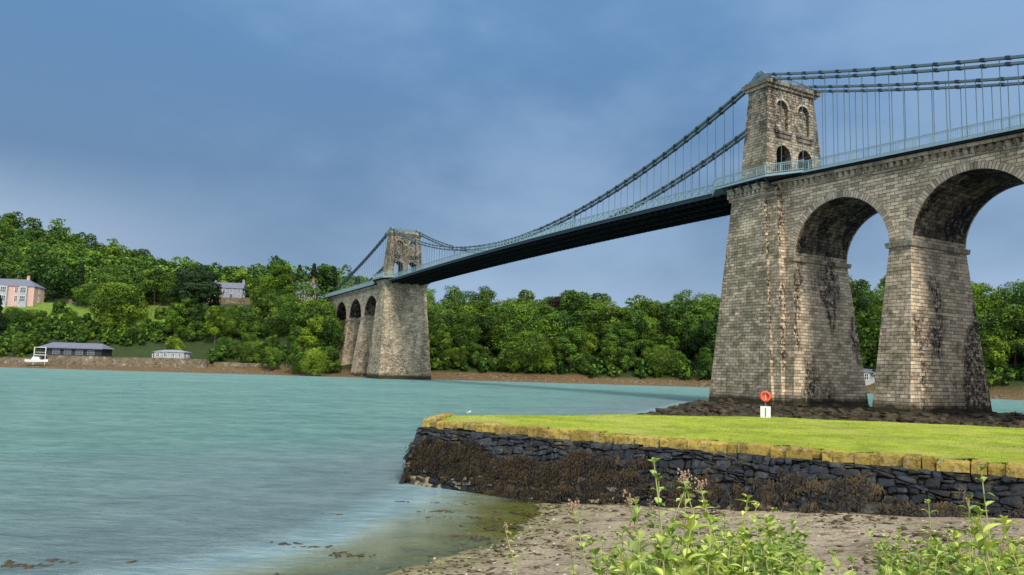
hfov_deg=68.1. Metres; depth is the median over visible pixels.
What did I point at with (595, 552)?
valerian plant
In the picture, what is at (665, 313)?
tree
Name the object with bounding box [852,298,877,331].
tree
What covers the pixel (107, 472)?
water
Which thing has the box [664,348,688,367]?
tree
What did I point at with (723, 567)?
valerian plant
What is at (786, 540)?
valerian plant
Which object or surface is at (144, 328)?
tree
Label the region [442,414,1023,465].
grass
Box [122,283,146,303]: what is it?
tree
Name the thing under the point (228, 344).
tree
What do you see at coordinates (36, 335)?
tree
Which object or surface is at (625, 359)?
tree
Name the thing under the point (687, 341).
tree
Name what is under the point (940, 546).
valerian plant
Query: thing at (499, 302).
tree
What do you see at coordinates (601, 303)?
tree
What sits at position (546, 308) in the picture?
tree
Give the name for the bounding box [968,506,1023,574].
valerian plant
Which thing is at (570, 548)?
valerian plant
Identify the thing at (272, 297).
tree
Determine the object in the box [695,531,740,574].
valerian plant
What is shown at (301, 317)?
tree
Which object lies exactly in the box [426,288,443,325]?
tree
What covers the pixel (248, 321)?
tree
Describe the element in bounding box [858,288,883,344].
tree
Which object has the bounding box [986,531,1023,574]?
valerian plant
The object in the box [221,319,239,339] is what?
tree
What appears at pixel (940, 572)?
valerian plant
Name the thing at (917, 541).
valerian plant
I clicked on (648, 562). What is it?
valerian plant
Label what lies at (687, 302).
tree
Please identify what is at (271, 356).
tree
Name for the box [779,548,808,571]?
valerian plant
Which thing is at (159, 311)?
shrub
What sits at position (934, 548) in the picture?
valerian plant
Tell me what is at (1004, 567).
valerian plant
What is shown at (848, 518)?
beach wrack
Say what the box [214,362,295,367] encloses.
garden wall
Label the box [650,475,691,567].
valerian plant
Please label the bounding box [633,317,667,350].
tree
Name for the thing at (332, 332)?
tree
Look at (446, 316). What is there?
tree
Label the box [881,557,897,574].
valerian plant
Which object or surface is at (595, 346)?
tree
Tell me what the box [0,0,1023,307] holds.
sky
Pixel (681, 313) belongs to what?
tree
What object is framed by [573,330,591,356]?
tree
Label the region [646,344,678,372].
tree
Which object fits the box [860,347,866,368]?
tree
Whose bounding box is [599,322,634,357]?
tree
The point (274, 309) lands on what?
tree
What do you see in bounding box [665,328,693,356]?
tree
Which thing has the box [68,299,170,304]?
garden wall
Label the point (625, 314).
tree
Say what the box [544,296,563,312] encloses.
tree
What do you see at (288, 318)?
tree
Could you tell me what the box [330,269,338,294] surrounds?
tree
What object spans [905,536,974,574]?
valerian plant
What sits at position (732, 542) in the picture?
valerian plant
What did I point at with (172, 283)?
tree
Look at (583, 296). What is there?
tree
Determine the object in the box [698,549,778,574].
valerian plant
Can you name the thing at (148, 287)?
tree
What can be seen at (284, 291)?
tree
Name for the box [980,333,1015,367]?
tree
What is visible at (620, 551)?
valerian plant
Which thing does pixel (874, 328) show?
tree
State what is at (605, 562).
valerian plant
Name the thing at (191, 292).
tree
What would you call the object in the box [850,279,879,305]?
tree
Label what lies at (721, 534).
valerian plant
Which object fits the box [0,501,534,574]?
floating seaweed
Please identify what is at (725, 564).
valerian plant
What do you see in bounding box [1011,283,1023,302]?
tree
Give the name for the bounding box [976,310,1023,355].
tree
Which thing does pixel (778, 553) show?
valerian plant
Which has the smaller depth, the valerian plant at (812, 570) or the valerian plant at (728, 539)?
the valerian plant at (812, 570)
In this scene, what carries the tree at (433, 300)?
on the ground at (398, 552)
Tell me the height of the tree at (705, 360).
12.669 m
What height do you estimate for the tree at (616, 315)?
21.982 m
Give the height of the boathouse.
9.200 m
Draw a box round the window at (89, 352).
[87,350,94,354]
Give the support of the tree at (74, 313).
on the ground at (398, 552)
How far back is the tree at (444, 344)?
307.69 m
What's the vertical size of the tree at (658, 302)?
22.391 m
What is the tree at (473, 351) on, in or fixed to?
on the ground at (398, 552)
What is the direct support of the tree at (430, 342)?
on the ground at (398, 552)
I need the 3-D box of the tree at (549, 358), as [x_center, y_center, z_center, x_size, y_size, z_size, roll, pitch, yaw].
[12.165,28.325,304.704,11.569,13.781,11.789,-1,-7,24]
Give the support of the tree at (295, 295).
on the ground at (398, 552)
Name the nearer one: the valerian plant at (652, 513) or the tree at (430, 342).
the valerian plant at (652, 513)
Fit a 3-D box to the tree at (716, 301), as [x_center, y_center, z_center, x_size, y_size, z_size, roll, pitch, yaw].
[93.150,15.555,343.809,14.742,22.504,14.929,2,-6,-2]
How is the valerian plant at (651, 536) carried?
on the ground at (398, 552)
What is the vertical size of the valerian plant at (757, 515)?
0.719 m
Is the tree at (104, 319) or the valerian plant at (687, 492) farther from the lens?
the tree at (104, 319)
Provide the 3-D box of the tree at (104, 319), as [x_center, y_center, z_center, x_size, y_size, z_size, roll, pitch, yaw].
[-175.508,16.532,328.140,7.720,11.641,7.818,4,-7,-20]
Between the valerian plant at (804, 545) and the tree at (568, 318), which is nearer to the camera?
the valerian plant at (804, 545)
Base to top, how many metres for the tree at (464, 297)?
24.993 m
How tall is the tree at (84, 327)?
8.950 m
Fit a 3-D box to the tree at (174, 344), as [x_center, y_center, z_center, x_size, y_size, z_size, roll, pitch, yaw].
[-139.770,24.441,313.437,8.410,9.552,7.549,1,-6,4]
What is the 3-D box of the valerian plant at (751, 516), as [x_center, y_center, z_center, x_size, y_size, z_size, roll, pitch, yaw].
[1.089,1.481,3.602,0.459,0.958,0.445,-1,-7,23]
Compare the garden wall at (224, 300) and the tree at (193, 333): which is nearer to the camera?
the tree at (193, 333)
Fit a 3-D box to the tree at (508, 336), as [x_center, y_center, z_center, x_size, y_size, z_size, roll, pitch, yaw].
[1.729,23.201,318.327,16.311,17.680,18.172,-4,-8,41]
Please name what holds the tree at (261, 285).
on the ground at (398, 552)
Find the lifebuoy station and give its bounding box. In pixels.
[760,391,770,417]
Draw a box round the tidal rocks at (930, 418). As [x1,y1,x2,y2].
[637,398,1023,427]
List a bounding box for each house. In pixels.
[0,275,45,306]
[214,279,245,297]
[289,279,318,293]
[295,285,320,307]
[863,369,875,384]
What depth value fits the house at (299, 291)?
370.30 m
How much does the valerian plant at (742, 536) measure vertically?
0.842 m
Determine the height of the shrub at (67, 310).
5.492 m
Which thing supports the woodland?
on the ground at (398, 552)
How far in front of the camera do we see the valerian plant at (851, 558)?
3.21 m
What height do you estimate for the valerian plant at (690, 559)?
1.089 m
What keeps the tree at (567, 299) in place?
on the ground at (398, 552)
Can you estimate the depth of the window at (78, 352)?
300.41 m
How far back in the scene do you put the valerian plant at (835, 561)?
2.91 m
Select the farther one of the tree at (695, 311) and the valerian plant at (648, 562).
the tree at (695, 311)
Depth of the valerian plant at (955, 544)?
3.38 m
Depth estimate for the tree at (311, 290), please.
328.33 m
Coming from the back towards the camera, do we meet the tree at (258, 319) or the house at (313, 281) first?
the house at (313, 281)
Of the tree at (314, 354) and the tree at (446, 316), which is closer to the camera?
the tree at (314, 354)
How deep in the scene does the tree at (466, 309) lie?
332.57 m
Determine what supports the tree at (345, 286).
on the ground at (398, 552)
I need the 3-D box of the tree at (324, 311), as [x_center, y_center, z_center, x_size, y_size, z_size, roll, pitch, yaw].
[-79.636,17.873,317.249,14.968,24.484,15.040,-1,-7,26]
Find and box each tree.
[0,295,6,333]
[0,306,24,324]
[8,326,23,334]
[11,331,30,353]
[19,309,41,323]
[30,330,43,347]
[42,317,55,333]
[57,322,75,336]
[64,311,80,328]
[71,263,92,304]
[72,283,99,304]
[78,323,89,337]
[85,281,152,321]
[96,264,128,302]
[98,312,115,330]
[112,313,128,326]
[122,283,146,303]
[123,327,137,340]
[137,268,169,304]
[137,323,147,332]
[158,272,176,305]
[163,302,188,333]
[165,335,185,349]
[166,264,224,306]
[170,275,188,300]
[175,298,202,322]
[178,286,203,309]
[184,320,204,340]
[187,309,204,327]
[203,308,217,327]
[204,305,228,344]
[215,337,232,353]
[220,306,242,333]
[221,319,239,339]
[230,340,241,359]
[237,312,259,337]
[239,341,261,362]
[240,332,259,348]
[243,315,261,327]
[248,274,278,304]
[249,287,270,316]
[252,341,271,362]
[260,346,281,370]
[261,315,280,336]
[262,261,293,292]
[263,291,282,310]
[265,335,280,347]
[268,306,290,328]
[272,301,308,333]
[275,289,286,302]
[275,294,296,319]
[282,351,309,372]
[284,341,304,362]
[285,292,299,303]
[286,312,317,345]
[290,283,326,324]
[290,298,335,331]
[295,264,308,281]
[295,317,328,366]
[299,347,326,375]
[306,301,339,344]
[307,315,345,350]
[309,263,316,279]
[313,319,340,351]
[320,348,341,372]
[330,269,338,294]
[338,284,355,291]
[426,288,438,303]
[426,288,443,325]
[427,305,457,352]
[427,309,457,341]
[428,328,431,357]
[429,322,452,357]
[433,285,464,311]
[444,291,477,308]
[448,346,469,367]
[450,311,480,354]
[450,312,482,346]
[455,304,483,341]
[462,288,498,316]
[467,343,481,360]
[469,286,499,310]
[469,299,495,345]
[469,345,489,366]
[472,316,499,349]
[487,316,518,350]
[491,300,540,347]
[492,306,507,316]
[495,299,513,313]
[496,323,533,357]
[497,347,521,372]
[498,322,526,349]
[503,303,539,326]
[506,297,534,303]
[507,329,554,370]
[517,289,535,319]
[527,341,555,370]
[529,312,570,347]
[531,304,554,332]
[535,298,551,309]
[542,315,578,349]
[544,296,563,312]
[551,337,575,364]
[553,290,585,326]
[556,327,586,372]
[562,291,594,330]
[572,310,600,342]
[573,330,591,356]
[578,354,595,373]
[582,331,599,353]
[585,298,626,331]
[589,292,611,318]
[594,305,631,340]
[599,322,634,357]
[599,333,621,361]
[608,307,633,328]
[609,308,618,324]
[617,348,639,372]
[622,310,649,355]
[633,300,662,317]
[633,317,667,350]
[637,297,665,318]
[639,340,658,361]
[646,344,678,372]
[647,302,670,331]
[660,303,672,333]
[660,303,697,350]
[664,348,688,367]
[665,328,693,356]
[670,300,696,336]
[672,289,699,325]
[678,304,708,339]
[678,322,708,360]
[688,319,717,356]
[691,292,718,301]
[693,298,718,321]
[695,347,712,372]
[701,311,718,319]
[707,315,718,348]
[709,297,720,313]
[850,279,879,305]
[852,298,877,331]
[855,319,869,348]
[857,322,880,363]
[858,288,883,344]
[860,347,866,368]
[876,275,885,305]
[971,281,1015,330]
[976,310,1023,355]
[977,314,1013,358]
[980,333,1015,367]
[983,296,1022,317]
[990,279,1023,302]
[994,303,1023,366]
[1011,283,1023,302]
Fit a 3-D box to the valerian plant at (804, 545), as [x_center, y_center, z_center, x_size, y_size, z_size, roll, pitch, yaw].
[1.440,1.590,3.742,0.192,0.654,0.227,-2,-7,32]
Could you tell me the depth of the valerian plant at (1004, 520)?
3.43 m
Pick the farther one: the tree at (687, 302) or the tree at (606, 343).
the tree at (687, 302)
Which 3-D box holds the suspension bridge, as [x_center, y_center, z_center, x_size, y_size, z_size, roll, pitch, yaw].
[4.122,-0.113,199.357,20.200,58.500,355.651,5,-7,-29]
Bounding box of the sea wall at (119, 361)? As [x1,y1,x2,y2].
[34,355,211,367]
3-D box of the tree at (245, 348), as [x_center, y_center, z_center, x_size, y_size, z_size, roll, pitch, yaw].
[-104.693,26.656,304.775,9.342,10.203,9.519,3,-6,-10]
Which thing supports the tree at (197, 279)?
on the ground at (398, 552)
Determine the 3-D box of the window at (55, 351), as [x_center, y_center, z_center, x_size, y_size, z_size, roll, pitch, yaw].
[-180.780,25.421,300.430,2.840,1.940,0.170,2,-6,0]
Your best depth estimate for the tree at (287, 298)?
340.50 m
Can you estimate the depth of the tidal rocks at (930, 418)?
89.90 m
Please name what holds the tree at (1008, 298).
on the ground at (398, 552)
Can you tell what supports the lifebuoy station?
on the stone jetty
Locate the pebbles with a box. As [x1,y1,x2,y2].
[376,503,1023,574]
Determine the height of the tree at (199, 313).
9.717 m
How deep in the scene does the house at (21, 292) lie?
356.88 m
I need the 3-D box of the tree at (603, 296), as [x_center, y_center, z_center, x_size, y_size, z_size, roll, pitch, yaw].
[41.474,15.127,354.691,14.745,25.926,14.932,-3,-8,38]
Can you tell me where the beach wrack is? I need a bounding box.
[384,503,1023,574]
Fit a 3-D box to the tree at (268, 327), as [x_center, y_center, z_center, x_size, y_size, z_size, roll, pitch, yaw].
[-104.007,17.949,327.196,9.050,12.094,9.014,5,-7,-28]
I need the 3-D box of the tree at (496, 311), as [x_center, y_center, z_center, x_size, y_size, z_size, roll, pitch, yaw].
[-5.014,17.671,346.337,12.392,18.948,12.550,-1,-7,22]
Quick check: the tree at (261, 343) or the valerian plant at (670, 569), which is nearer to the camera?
the valerian plant at (670, 569)
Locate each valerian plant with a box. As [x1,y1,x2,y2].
[503,522,518,574]
[564,539,581,574]
[567,499,594,573]
[586,525,675,574]
[587,554,678,574]
[589,535,622,574]
[590,547,624,574]
[590,550,631,574]
[596,553,625,574]
[604,544,627,574]
[614,514,726,574]
[623,457,671,574]
[623,498,705,574]
[633,524,673,572]
[646,476,669,563]
[647,531,705,561]
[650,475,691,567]
[659,534,745,574]
[665,557,675,571]
[674,487,690,571]
[677,468,716,570]
[678,539,740,570]
[682,534,751,574]
[691,530,769,574]
[692,477,727,573]
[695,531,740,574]
[696,493,793,573]
[697,555,731,573]
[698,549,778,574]
[704,512,756,565]
[716,569,730,574]
[717,525,767,573]
[723,529,742,559]
[731,551,747,571]
[738,526,824,574]
[744,538,790,574]
[745,541,823,574]
[749,515,826,574]
[750,514,785,560]
[761,529,807,573]
[763,551,777,574]
[771,518,814,574]
[772,552,808,574]
[774,554,817,574]
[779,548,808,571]
[791,538,824,574]
[829,549,896,574]
[835,556,857,574]
[865,528,909,573]
[873,541,903,574]
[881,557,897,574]
[888,545,921,573]
[898,553,963,574]
[899,537,953,574]
[900,539,954,574]
[902,542,956,574]
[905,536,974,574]
[907,559,948,574]
[917,499,944,573]
[919,531,949,572]
[935,528,966,572]
[941,530,1002,574]
[947,548,1020,574]
[956,494,981,574]
[959,466,1006,572]
[961,527,1023,574]
[964,515,1023,574]
[965,505,1009,574]
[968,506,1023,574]
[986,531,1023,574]
[988,532,1012,572]
[992,540,1023,571]
[1004,536,1023,573]
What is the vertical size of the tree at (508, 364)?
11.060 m
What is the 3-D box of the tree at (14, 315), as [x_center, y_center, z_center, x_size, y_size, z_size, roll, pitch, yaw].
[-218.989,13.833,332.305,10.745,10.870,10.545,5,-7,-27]
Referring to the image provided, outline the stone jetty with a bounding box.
[399,413,1023,518]
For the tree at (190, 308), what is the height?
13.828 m
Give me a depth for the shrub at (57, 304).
350.89 m
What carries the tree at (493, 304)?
on the ground at (398, 552)
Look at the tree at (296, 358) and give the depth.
290.48 m
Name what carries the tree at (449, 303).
on the ground at (398, 552)
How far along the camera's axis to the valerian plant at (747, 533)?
3.24 m
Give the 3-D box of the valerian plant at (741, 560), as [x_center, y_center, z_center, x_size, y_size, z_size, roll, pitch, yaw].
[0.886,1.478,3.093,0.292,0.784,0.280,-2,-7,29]
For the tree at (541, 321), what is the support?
on the ground at (398, 552)
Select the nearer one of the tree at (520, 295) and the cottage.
the cottage
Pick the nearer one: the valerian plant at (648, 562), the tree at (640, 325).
the valerian plant at (648, 562)
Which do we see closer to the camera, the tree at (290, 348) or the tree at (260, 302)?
the tree at (290, 348)
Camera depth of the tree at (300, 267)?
398.20 m
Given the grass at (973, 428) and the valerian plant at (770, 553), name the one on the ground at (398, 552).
the valerian plant at (770, 553)
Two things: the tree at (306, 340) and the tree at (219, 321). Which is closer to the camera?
the tree at (306, 340)
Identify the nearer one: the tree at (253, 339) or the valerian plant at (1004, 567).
the valerian plant at (1004, 567)
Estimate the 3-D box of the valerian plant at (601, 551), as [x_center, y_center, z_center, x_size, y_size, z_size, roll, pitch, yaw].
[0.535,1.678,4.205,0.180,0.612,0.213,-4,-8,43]
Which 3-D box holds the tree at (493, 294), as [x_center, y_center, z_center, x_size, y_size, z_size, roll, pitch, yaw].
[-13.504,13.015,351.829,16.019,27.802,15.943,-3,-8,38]
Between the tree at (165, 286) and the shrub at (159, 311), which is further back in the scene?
the tree at (165, 286)
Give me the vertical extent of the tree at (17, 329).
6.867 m
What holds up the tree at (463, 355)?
on the ground at (398, 552)
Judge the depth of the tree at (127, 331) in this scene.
321.73 m
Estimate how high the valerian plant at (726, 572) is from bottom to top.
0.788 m
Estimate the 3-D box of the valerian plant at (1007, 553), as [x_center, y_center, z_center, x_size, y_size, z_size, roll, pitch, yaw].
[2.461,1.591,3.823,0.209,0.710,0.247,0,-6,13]
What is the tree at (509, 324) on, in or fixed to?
on the ground at (398, 552)
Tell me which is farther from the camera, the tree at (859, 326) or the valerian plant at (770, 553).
the tree at (859, 326)
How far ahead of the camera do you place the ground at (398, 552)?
21.46 m
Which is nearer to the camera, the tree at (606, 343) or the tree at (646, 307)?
the tree at (606, 343)
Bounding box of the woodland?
[0,211,676,307]
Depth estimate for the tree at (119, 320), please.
331.47 m
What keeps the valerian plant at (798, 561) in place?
on the ground at (398, 552)
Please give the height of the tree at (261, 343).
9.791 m
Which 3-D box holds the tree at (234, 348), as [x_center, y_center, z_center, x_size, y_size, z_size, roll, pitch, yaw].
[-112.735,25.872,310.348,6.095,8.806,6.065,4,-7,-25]
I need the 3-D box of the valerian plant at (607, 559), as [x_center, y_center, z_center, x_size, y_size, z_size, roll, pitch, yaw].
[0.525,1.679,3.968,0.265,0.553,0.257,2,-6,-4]
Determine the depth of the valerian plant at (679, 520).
3.22 m
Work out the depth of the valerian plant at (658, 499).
3.21 m
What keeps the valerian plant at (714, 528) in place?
on the ground at (398, 552)
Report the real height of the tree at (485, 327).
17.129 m
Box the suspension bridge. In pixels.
[318,54,1023,414]
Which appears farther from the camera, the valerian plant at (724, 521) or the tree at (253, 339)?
the tree at (253, 339)
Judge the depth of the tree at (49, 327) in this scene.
327.06 m
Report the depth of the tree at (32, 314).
331.62 m
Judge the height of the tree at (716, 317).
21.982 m
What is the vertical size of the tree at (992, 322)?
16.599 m
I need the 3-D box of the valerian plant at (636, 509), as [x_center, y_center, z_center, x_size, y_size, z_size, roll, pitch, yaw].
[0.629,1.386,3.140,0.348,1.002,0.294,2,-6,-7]
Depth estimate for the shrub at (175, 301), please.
351.26 m
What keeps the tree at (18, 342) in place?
on the ground at (398, 552)
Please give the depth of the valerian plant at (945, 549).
4.36 m
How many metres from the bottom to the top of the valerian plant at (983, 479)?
1.113 m
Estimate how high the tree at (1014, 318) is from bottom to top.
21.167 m
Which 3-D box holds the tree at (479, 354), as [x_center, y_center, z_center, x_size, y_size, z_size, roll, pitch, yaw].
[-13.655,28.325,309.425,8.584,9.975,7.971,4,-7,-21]
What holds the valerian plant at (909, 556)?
on the ground at (398, 552)
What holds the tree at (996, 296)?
on the ground at (398, 552)
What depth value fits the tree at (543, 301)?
357.61 m
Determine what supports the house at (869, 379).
on the ground at (398, 552)
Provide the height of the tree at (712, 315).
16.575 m
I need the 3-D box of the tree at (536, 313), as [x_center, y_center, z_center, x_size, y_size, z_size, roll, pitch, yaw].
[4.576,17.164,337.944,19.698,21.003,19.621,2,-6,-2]
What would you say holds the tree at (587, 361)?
on the ground at (398, 552)
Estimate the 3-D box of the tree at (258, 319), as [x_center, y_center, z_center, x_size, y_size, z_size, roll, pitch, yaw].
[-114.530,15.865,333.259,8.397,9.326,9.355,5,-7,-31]
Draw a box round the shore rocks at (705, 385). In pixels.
[0,362,1006,398]
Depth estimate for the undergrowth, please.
311.49 m
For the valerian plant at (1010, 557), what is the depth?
4.04 m
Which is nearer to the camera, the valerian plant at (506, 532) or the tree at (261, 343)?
the valerian plant at (506, 532)
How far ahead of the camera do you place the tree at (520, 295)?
362.85 m
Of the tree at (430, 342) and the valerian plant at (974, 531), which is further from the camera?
the tree at (430, 342)
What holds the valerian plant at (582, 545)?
on the ground at (398, 552)
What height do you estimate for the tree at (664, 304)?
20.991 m
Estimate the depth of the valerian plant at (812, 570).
2.94 m
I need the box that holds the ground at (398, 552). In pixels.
[0,290,1023,574]
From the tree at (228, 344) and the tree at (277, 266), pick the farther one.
the tree at (277, 266)
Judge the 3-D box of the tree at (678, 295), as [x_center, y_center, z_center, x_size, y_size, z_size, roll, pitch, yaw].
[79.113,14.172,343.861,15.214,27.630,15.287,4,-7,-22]
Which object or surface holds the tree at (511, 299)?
on the ground at (398, 552)
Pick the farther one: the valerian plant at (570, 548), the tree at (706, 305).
the tree at (706, 305)
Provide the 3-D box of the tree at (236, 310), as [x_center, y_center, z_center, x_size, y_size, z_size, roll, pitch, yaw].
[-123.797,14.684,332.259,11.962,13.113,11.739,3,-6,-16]
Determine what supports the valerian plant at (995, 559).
on the ground at (398, 552)
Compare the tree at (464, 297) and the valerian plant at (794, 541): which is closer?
the valerian plant at (794, 541)
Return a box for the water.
[0,367,1023,574]
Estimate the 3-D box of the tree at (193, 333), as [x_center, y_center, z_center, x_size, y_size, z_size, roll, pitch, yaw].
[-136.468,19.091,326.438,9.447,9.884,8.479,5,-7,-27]
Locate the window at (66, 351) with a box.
[64,349,70,353]
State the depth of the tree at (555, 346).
312.50 m
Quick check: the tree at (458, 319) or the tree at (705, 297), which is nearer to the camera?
the tree at (458, 319)
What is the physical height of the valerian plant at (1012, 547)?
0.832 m
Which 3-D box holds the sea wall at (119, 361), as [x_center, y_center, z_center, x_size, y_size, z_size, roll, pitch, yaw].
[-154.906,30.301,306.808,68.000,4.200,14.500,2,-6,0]
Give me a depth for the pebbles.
19.72 m
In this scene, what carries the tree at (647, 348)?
on the ground at (398, 552)
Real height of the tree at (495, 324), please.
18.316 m
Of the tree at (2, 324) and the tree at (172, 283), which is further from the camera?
the tree at (172, 283)
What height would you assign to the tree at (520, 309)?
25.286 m
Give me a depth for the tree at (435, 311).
315.73 m
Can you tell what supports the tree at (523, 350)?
on the ground at (398, 552)
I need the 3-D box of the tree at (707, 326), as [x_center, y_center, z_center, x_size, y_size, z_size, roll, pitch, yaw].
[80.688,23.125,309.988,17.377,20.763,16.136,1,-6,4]
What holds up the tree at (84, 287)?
on the ground at (398, 552)
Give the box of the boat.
[24,357,47,362]
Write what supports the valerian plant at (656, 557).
on the ground at (398, 552)
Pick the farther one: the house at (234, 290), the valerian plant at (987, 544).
the house at (234, 290)
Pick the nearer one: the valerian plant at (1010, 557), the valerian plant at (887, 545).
the valerian plant at (1010, 557)
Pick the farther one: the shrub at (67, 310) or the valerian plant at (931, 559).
the shrub at (67, 310)
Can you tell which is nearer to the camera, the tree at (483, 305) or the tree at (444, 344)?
the tree at (444, 344)
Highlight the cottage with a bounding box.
[152,350,191,358]
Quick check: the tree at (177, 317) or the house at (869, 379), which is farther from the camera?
the tree at (177, 317)
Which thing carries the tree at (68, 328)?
on the ground at (398, 552)
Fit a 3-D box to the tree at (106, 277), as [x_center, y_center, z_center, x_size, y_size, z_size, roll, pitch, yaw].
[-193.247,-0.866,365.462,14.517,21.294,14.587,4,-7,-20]
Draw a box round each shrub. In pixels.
[52,300,65,313]
[62,307,72,316]
[153,307,167,319]
[169,299,181,310]
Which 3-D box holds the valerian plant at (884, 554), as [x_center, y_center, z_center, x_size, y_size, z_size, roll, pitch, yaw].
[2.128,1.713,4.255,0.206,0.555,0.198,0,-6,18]
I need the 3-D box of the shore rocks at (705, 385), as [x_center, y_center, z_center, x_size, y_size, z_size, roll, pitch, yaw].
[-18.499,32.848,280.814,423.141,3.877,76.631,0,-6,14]
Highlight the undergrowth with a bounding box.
[0,304,1023,385]
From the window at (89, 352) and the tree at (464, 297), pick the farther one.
the tree at (464, 297)
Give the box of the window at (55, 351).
[52,349,59,353]
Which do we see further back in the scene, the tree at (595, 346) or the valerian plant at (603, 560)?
the tree at (595, 346)
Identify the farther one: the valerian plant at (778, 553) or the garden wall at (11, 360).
the garden wall at (11, 360)
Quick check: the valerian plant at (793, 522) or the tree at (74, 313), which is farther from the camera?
the tree at (74, 313)
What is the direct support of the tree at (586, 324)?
on the ground at (398, 552)
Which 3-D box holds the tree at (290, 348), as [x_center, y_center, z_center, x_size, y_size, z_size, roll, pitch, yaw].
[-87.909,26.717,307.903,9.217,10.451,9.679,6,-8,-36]
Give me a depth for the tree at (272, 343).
316.14 m
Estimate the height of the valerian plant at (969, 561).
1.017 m
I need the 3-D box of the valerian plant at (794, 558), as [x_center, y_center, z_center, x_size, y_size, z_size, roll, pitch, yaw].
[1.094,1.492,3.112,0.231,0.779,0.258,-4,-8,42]
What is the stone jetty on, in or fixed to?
on the ground at (398, 552)
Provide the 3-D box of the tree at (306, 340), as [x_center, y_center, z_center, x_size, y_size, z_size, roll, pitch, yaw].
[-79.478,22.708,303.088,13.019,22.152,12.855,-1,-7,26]
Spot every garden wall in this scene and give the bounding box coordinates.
[0,357,32,363]
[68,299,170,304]
[204,297,252,304]
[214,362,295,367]
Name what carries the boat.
on the ground at (398, 552)
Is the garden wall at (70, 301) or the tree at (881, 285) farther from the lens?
the garden wall at (70, 301)
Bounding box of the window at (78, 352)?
[75,350,82,354]
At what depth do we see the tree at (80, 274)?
364.07 m
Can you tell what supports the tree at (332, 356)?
on the ground at (398, 552)
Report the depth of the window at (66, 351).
300.45 m
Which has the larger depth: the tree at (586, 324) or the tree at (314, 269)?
the tree at (314, 269)
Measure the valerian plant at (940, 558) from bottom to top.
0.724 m
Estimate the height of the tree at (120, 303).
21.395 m
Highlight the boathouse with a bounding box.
[33,342,112,364]
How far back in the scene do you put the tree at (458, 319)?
321.55 m
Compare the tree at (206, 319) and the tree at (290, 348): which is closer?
the tree at (290, 348)
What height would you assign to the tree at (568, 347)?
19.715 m
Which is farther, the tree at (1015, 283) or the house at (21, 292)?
the house at (21, 292)
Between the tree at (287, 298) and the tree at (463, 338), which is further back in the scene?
the tree at (287, 298)
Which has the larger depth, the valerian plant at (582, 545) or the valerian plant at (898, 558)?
the valerian plant at (898, 558)
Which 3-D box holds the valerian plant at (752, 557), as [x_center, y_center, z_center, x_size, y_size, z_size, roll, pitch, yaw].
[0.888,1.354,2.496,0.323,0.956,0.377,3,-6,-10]
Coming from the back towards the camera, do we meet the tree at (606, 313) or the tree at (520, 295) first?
the tree at (520, 295)
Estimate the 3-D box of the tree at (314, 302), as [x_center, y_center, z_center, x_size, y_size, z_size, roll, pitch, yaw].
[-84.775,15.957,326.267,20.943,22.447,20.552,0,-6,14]
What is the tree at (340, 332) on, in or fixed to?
on the ground at (398, 552)

